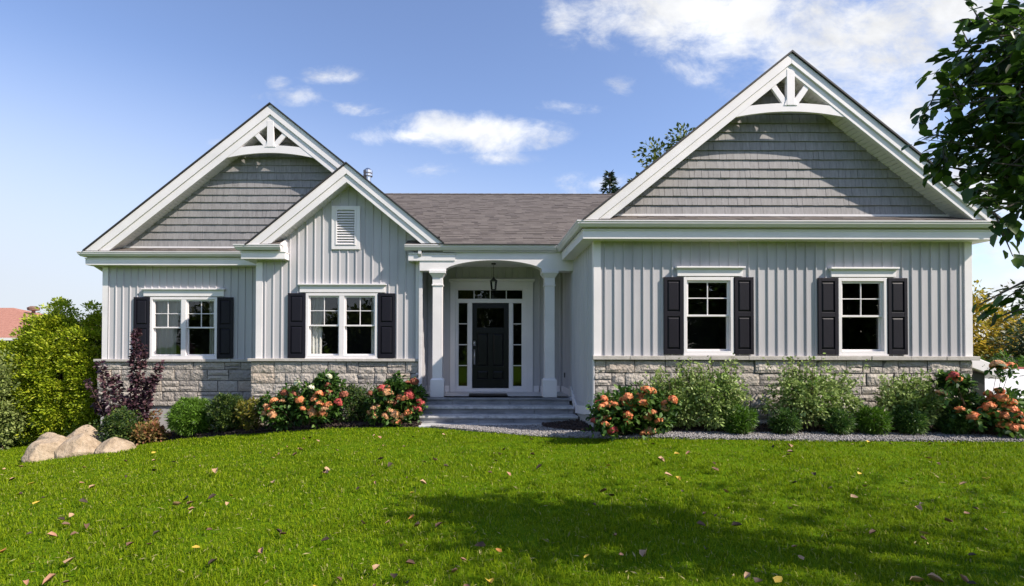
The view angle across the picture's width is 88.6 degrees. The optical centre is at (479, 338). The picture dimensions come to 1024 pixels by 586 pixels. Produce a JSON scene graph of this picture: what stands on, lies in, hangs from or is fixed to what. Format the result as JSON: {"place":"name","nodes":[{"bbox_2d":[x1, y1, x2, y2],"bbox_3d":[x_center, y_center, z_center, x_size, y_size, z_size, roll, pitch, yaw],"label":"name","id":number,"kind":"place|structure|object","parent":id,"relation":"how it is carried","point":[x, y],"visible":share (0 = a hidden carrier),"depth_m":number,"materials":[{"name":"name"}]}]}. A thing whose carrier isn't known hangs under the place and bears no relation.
{"place":"outdoors","nodes":[
{"label":"outdoors","id":0,"kind":"place"},
{"bbox_2d":[0,353,1023,585],"bbox_3d":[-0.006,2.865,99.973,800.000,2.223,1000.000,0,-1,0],"label":"lawn","id":1,"kind":"structure","parent":0,"point":[530,538],"depth_m":4.96,"materials":[{"name":"green plant"}]},
{"bbox_2d":[0,339,20,446],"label":"hedge cedar","id":2,"kind":"object","parent":1,"relation":"on","point":[4,345],"visible":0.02,"depth_m":12.79,"materials":[{"name":"green plant"}]},
{"bbox_2d":[0,349,32,449],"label":"pale shrub","id":3,"kind":"object","parent":1,"relation":"on","point":[11,420],"visible":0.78,"depth_m":12.14,"materials":[{"name":"green plant"}]},
{"bbox_2d":[0,306,41,344],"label":"neighbour house","id":4,"kind":"structure","parent":1,"relation":"on","point":[9,320],"depth_m":38.93,"materials":[{"name":"ceramic"}]},
{"bbox_2d":[0,312,64,444],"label":"hedge cedar","id":5,"kind":"object","parent":1,"relation":"on","point":[20,348],"visible":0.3,"depth_m":12.36,"materials":[{"name":"green plant"}]},
{"bbox_2d":[21,437,66,462],"bbox_3d":[-8.227,2.257,9.978,0.852,0.716,0.754,0,-1,-12],"label":"boulder","id":6,"kind":"object","parent":1,"relation":"on","point":[41,449],"visible":0.44,"depth_m":9.75,"materials":[{"name":"stone"}]},
{"bbox_2d":[42,573,55,584],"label":"fallen leaf","id":7,"kind":"object","parent":1,"relation":"on","point":[49,577],"visible":1,"depth_m":3.43,"materials":[{"name":"beige plant"}]},
{"bbox_2d":[47,531,56,536],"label":"fallen leaf","id":8,"kind":"object","parent":1,"relation":"on","point":[52,533],"visible":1,"depth_m":4.29,"materials":[{"name":"beige plant"}]},
{"bbox_2d":[36,432,68,440],"bbox_3d":[-8.613,2.288,10.659,0.805,0.772,0.531,0,-1,15],"label":"boulder","id":9,"kind":"object","parent":1,"relation":"on","point":[48,435],"visible":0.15,"depth_m":10.56,"materials":[{"name":"stone"}]},
{"bbox_2d":[15,296,94,436],"bbox_3d":[-10.233,0.772,12.758,1.589,3.662,1.565,0,-1,0],"label":"hedge cedar","id":10,"kind":"object","parent":1,"relation":"on","point":[48,329],"visible":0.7,"depth_m":12.36,"materials":[{"name":"green plant"}]},
{"bbox_2d":[63,557,74,562],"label":"fallen leaf","id":11,"kind":"object","parent":1,"relation":"on","point":[68,560],"visible":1,"depth_m":3.75,"materials":[{"name":"beige plant"}]},
{"bbox_2d":[54,433,100,458],"bbox_3d":[-7.664,2.180,10.090,0.872,0.715,0.665,0,-1,-13],"label":"boulder","id":12,"kind":"object","parent":1,"relation":"on","point":[81,444],"visible":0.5,"depth_m":9.89,"materials":[{"name":"stone"}]},
{"bbox_2d":[55,300,101,431],"bbox_3d":[-9.438,0.776,12.870,1.529,3.503,1.581,0,-1,0],"label":"hedge cedar","id":13,"kind":"object","parent":1,"relation":"on","point":[91,328],"visible":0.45,"depth_m":12.42,"materials":[{"name":"green plant"}]},
{"bbox_2d":[67,424,103,442],"bbox_3d":[-8.252,2.224,10.989,0.842,0.854,0.681,0,-1,17],"label":"boulder","id":14,"kind":"object","parent":1,"relation":"on","point":[90,430],"visible":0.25,"depth_m":10.89,"materials":[{"name":"stone"}]},
{"bbox_2d":[94,437,135,453],"bbox_3d":[-7.004,2.166,10.120,0.817,0.536,0.634,0,-1,10],"label":"boulder","id":15,"kind":"object","parent":1,"relation":"on","point":[113,444],"visible":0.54,"depth_m":9.99,"materials":[{"name":"stone"}]},
{"bbox_2d":[132,417,421,443],"bbox_3d":[-5.014,1.993,11.027,7.780,0.758,2.100,0,-1,0],"label":"mulch bed","id":16,"kind":"object","parent":1,"relation":"on","point":[321,427],"visible":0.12,"depth_m":10.52,"materials":[{"name":"brown wood"}]},
{"bbox_2d":[88,405,145,443],"bbox_3d":[-7.351,1.779,10.730,0.885,0.844,0.905,0,-1,0],"label":"boxwood","id":17,"kind":"object","parent":16,"relation":"on","point":[117,428],"visible":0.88,"depth_m":10.56,"materials":[{"name":"green plant"}]},
{"bbox_2d":[82,327,164,424],"bbox_3d":[-7.537,0.990,11.174,1.766,2.475,0.605,0,-1,6],"label":"purple leaf shrub","id":18,"kind":"object","parent":16,"relation":"on","point":[134,403],"visible":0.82,"depth_m":11.12,"materials":[{"name":"purple plant"}]},
{"bbox_2d":[126,419,171,445],"bbox_3d":[-6.904,1.954,10.897,0.842,0.565,0.924,1,-1,-43],"label":"perennial","id":19,"kind":"object","parent":16,"relation":"on","point":[152,431],"visible":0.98,"depth_m":10.75,"materials":[{"name":"brown plant"}]},
{"bbox_2d":[140,407,162,424],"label":"perennial","id":20,"kind":"object","parent":16,"relation":"on","point":[150,418],"visible":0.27,"depth_m":11.38,"materials":[{"name":"brown plant"}]},
{"bbox_2d":[163,396,214,437],"bbox_3d":[-6.079,1.664,11.075,1.021,0.961,1.043,0,-1,0],"label":"globe cedar","id":21,"kind":"object","parent":16,"relation":"on","point":[182,420],"visible":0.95,"depth_m":10.85,"materials":[{"name":"green plant"}]},
{"bbox_2d":[202,392,245,431],"bbox_3d":[-5.294,1.551,10.983,0.870,0.906,0.816,0,-1,0],"label":"boxwood","id":22,"kind":"object","parent":16,"relation":"on","point":[224,409],"visible":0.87,"depth_m":10.80,"materials":[{"name":"green plant"}]},
{"bbox_2d":[231,395,265,432],"bbox_3d":[-4.685,1.565,10.827,0.800,0.789,0.681,0,-1,0],"label":"perennial","id":23,"kind":"object","parent":16,"relation":"on","point":[251,420],"visible":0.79,"depth_m":10.70,"materials":[{"name":"green plant"}]},
{"bbox_2d":[253,368,354,431],"bbox_3d":[-3.543,1.243,10.544,2.208,1.298,0.958,0,-1,0],"label":"hydrangea","id":24,"kind":"object","parent":16,"relation":"on","point":[315,400],"visible":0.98,"depth_m":10.36,"materials":[{"name":"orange plant"}]},
{"bbox_2d":[335,382,375,423],"bbox_3d":[-2.481,1.346,10.758,1.054,0.925,0.941,0,-1,0],"label":"spirea","id":25,"kind":"object","parent":16,"relation":"on","point":[357,403],"visible":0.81,"depth_m":10.60,"materials":[{"name":"green plant"}]},
{"bbox_2d":[362,370,430,426],"bbox_3d":[-1.621,1.211,10.359,1.399,1.176,1.003,0,-1,0],"label":"hydrangea","id":26,"kind":"object","parent":16,"relation":"on","point":[395,391],"visible":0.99,"depth_m":10.14,"materials":[{"name":"orange plant"}]},
{"bbox_2d":[372,564,379,569],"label":"fallen leaf","id":27,"kind":"object","parent":1,"relation":"on","point":[375,566],"visible":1,"depth_m":3.62,"materials":[{"name":"beige plant"}]},
{"bbox_2d":[405,559,414,563],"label":"fallen leaf","id":28,"kind":"object","parent":1,"relation":"on","point":[409,561],"visible":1,"depth_m":3.70,"materials":[{"name":"brown plant"}]},
{"bbox_2d":[474,541,485,546],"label":"fallen leaf","id":29,"kind":"object","parent":1,"relation":"on","point":[481,543],"visible":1,"depth_m":4.04,"materials":[{"name":"plant"}]},
{"bbox_2d":[485,578,493,584],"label":"fallen leaf","id":30,"kind":"object","parent":1,"relation":"on","point":[489,581],"visible":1,"depth_m":3.39,"materials":[{"name":"yellow plant"}]},
{"bbox_2d":[0,438,1023,585],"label":"grass clippings","id":31,"kind":"object","parent":1,"relation":"on","point":[498,532],"depth_m":4.49,"materials":[{"name":"plant"}]},
{"bbox_2d":[76,50,1005,433],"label":"house","id":32,"kind":"structure","parent":1,"relation":"on","point":[788,206],"depth_m":10.94,"materials":[{"name":"grey wood"}]},
{"bbox_2d":[141,288,225,358],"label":"window","id":33,"kind":"structure","parent":32,"relation":"in","point":[180,327],"depth_m":12.18,"materials":[{"name":"white glass"}]},
{"bbox_2d":[298,283,386,358],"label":"window","id":34,"kind":"structure","parent":32,"relation":"in","point":[342,320],"depth_m":11.42,"materials":[{"name":"white glass"}]},
{"bbox_2d":[469,393,507,395],"bbox_3d":[0.198,1.227,11.486,0.840,0.018,0.440,0,-1,0],"label":"doormat","id":35,"kind":"object","parent":32,"relation":"on","point":[487,394],"visible":1,"depth_m":11.45,"materials":[{"name":"black rubber"}]},
{"bbox_2d":[472,303,508,387],"bbox_3d":[0.270,0.159,12.398,0.860,2.010,0.112,0,-1,0],"label":"front door","id":36,"kind":"structure","parent":32,"relation":"in","point":[490,345],"depth_m":12.41,"materials":[{"name":"black wood"}]},
{"bbox_2d":[490,263,496,289],"bbox_3d":[0.328,-1.403,11.818,0.166,0.610,0.166,0,-1,22],"label":"pendant lantern","id":37,"kind":"object","parent":32,"relation":"hanging from","point":[493,279],"visible":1,"depth_m":11.81,"materials":[{"name":"black metal"}]},
{"bbox_2d":[675,266,745,355],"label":"window","id":38,"kind":"structure","parent":32,"relation":"in","point":[708,302],"depth_m":10.34,"materials":[{"name":"white glass"}]},
{"bbox_2d":[828,267,899,355],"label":"window","id":39,"kind":"structure","parent":32,"relation":"in","point":[862,302],"depth_m":9.05,"materials":[{"name":"white glass"}]},
{"bbox_2d":[600,169,620,193],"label":"conifer","id":40,"kind":"object","parent":1,"relation":"on","point":[612,182],"visible":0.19,"depth_m":26.02,"materials":[{"name":"green plant"}]},
{"bbox_2d":[639,549,646,556],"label":"fallen leaf","id":41,"kind":"object","parent":1,"relation":"on","point":[642,553],"visible":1,"depth_m":3.86,"materials":[{"name":"grey plant"}]},
{"bbox_2d":[627,119,705,181],"bbox_3d":[12.438,-5.279,26.248,10.474,12.557,10.222,1,-1,-44],"label":"broadleaf tree","id":42,"kind":"object","parent":1,"relation":"on","point":[654,150],"visible":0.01,"depth_m":26.55,"materials":[{"name":"green plant"}]},
{"bbox_2d":[732,521,741,525],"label":"fallen leaf","id":43,"kind":"object","parent":1,"relation":"on","point":[734,523],"visible":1,"depth_m":4.43,"materials":[{"name":"brown plant"}]},
{"bbox_2d":[721,401,760,433],"bbox_3d":[4.100,1.268,8.235,0.554,0.595,0.587,1,-1,-41],"label":"dwarf spruce","id":44,"kind":"object","parent":1,"relation":"on","point":[745,423],"visible":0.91,"depth_m":8.14,"materials":[{"name":"green plant"}]},
{"bbox_2d":[744,572,749,577],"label":"fallen leaf","id":45,"kind":"object","parent":1,"relation":"on","point":[746,574],"visible":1,"depth_m":3.50,"materials":[{"name":"beige plant"}]},
{"bbox_2d":[541,418,993,432],"bbox_3d":[5.644,1.559,8.850,9.139,0.253,1.485,0,-1,7],"label":"mulch bed","id":46,"kind":"object","parent":1,"relation":"on","point":[757,430],"visible":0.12,"depth_m":8.48,"materials":[{"name":"brown wood"}]},
{"bbox_2d":[637,365,702,431],"bbox_3d":[3.155,0.981,8.631,1.015,1.097,0.955,0,-1,20],"label":"variegated dogwood","id":47,"kind":"object","parent":46,"relation":"on","point":[674,385],"visible":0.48,"depth_m":8.44,"materials":[{"name":"green plant"}]},
{"bbox_2d":[674,353,753,430],"bbox_3d":[3.788,0.878,8.470,1.289,1.311,0.791,0,-1,0],"label":"variegated dogwood","id":48,"kind":"object","parent":46,"relation":"on","point":[726,389],"visible":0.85,"depth_m":8.36,"materials":[{"name":"green plant"}]},
{"bbox_2d":[765,405,802,434],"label":"dwarf spruce","id":49,"kind":"object","parent":46,"relation":"on","point":[785,421],"visible":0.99,"depth_m":8.17,"materials":[{"name":"green plant"}]},
{"bbox_2d":[758,353,871,429],"bbox_3d":[5.385,0.884,8.495,1.628,1.320,0.809,0,-1,-12],"label":"variegated dogwood","id":50,"kind":"object","parent":46,"relation":"on","point":[809,408],"visible":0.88,"depth_m":8.41,"materials":[{"name":"green plant"}]},
{"bbox_2d":[890,404,931,434],"bbox_3d":[6.774,1.289,8.217,0.648,0.581,0.560,0,-1,0],"label":"dwarf spruce","id":51,"kind":"object","parent":46,"relation":"on","point":[914,422],"visible":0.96,"depth_m":8.13,"materials":[{"name":"green plant"}]},
{"bbox_2d":[873,367,953,430],"bbox_3d":[7.032,1.004,8.500,1.352,1.078,0.856,0,-1,0],"label":"variegated dogwood","id":52,"kind":"object","parent":46,"relation":"on","point":[901,393],"visible":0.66,"depth_m":8.35,"materials":[{"name":"green plant"}]},
{"bbox_2d":[932,403,976,434],"bbox_3d":[7.467,1.298,8.244,0.610,0.587,0.588,0,-1,0],"label":"dwarf spruce","id":53,"kind":"object","parent":46,"relation":"on","point":[958,427],"visible":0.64,"depth_m":8.15,"materials":[{"name":"green plant"}]},
{"bbox_2d":[921,359,1023,438],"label":"hydrangea","id":54,"kind":"object","parent":46,"relation":"on","point":[1000,412],"visible":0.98,"depth_m":7.96,"materials":[{"name":"green plant"}]},
{"bbox_2d":[773,576,782,581],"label":"fallen leaf","id":55,"kind":"object","parent":1,"relation":"on","point":[778,578],"visible":1,"depth_m":3.45,"materials":[{"name":"yellow plant"}]},
{"bbox_2d":[817,406,858,435],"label":"dwarf spruce","id":56,"kind":"object","parent":1,"relation":"on","point":[839,422],"visible":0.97,"depth_m":8.14,"materials":[{"name":"green plant"}]},
{"bbox_2d":[850,404,894,435],"bbox_3d":[6.186,1.296,8.232,0.599,0.545,0.549,-1,-1,44],"label":"dwarf spruce","id":57,"kind":"object","parent":1,"relation":"on","point":[874,420],"visible":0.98,"depth_m":8.14,"materials":[{"name":"green plant"}]},
{"bbox_2d":[910,576,923,581],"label":"fallen leaf","id":58,"kind":"object","parent":1,"relation":"on","point":[915,579],"visible":1,"depth_m":3.42,"materials":[{"name":"brown plant"}]},
{"bbox_2d":[927,572,943,581],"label":"fallen leaf","id":59,"kind":"object","parent":1,"relation":"on","point":[934,577],"visible":1,"depth_m":3.43,"materials":[{"name":"brown plant"}]},
{"bbox_2d":[901,0,1023,327],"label":"broadleaf tree","id":60,"kind":"object","parent":1,"relation":"on","point":[1000,76],"visible":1,"depth_m":3.26,"materials":[{"name":"green plant"}]},
{"bbox_2d":[960,574,968,581],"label":"fallen leaf","id":61,"kind":"object","parent":1,"relation":"on","point":[965,578],"visible":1,"depth_m":3.45,"materials":[{"name":"brown plant"}]},
{"bbox_2d":[972,279,1023,360],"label":"yellow tree","id":62,"kind":"object","parent":1,"relation":"on","point":[981,348],"visible":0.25,"depth_m":20.42,"materials":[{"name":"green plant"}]},
{"bbox_2d":[972,279,1023,358],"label":"tree","id":63,"kind":"object","parent":1,"relation":"on","point":[1007,286],"visible":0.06,"depth_m":21.87,"materials":[{"name":"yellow plant"}]},
{"bbox_2d":[980,350,1023,366],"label":"juniper hedge","id":64,"kind":"object","parent":1,"relation":"on","point":[1019,362],"visible":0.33,"depth_m":13.47,"materials":[{"name":"green plant"}]},
{"bbox_2d":[985,319,1023,359],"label":"dark bush","id":65,"kind":"object","parent":1,"relation":"on","point":[1018,349],"visible":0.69,"depth_m":18.70,"materials":[{"name":"green plant"}]},
{"bbox_2d":[0,0,1023,339],"label":"sky","id":66,"kind":"structure","parent":0,"point":[103,103],"materials":[{"name":"blue"}]},
{"bbox_2d":[427,426,1023,441],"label":"gravel path","id":67,"kind":"structure","parent":0,"point":[688,438],"depth_m":8.06,"materials":[{"name":"grey gravel"}]},
{"bbox_2d":[431,424,1023,441],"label":"gravel stones","id":68,"kind":"object","parent":67,"relation":"on","point":[770,435],"visible":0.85,"depth_m":8.12,"materials":[{"name":"grey gravel"}]},
{"bbox_2d":[581,379,686,440],"bbox_3d":[2.443,1.132,8.334,1.726,0.968,0.999,0,-1,0],"label":"hydrangea","id":69,"kind":"object","parent":68,"relation":"on","point":[623,412],"visible":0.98,"depth_m":8.10,"materials":[{"name":"green plant"}]},
{"bbox_2d":[985,369,1023,397],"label":"driveway","id":70,"kind":"structure","parent":0,"point":[989,383],"depth_m":11.01,"materials":[{"name":"white concrete"}]}
]}

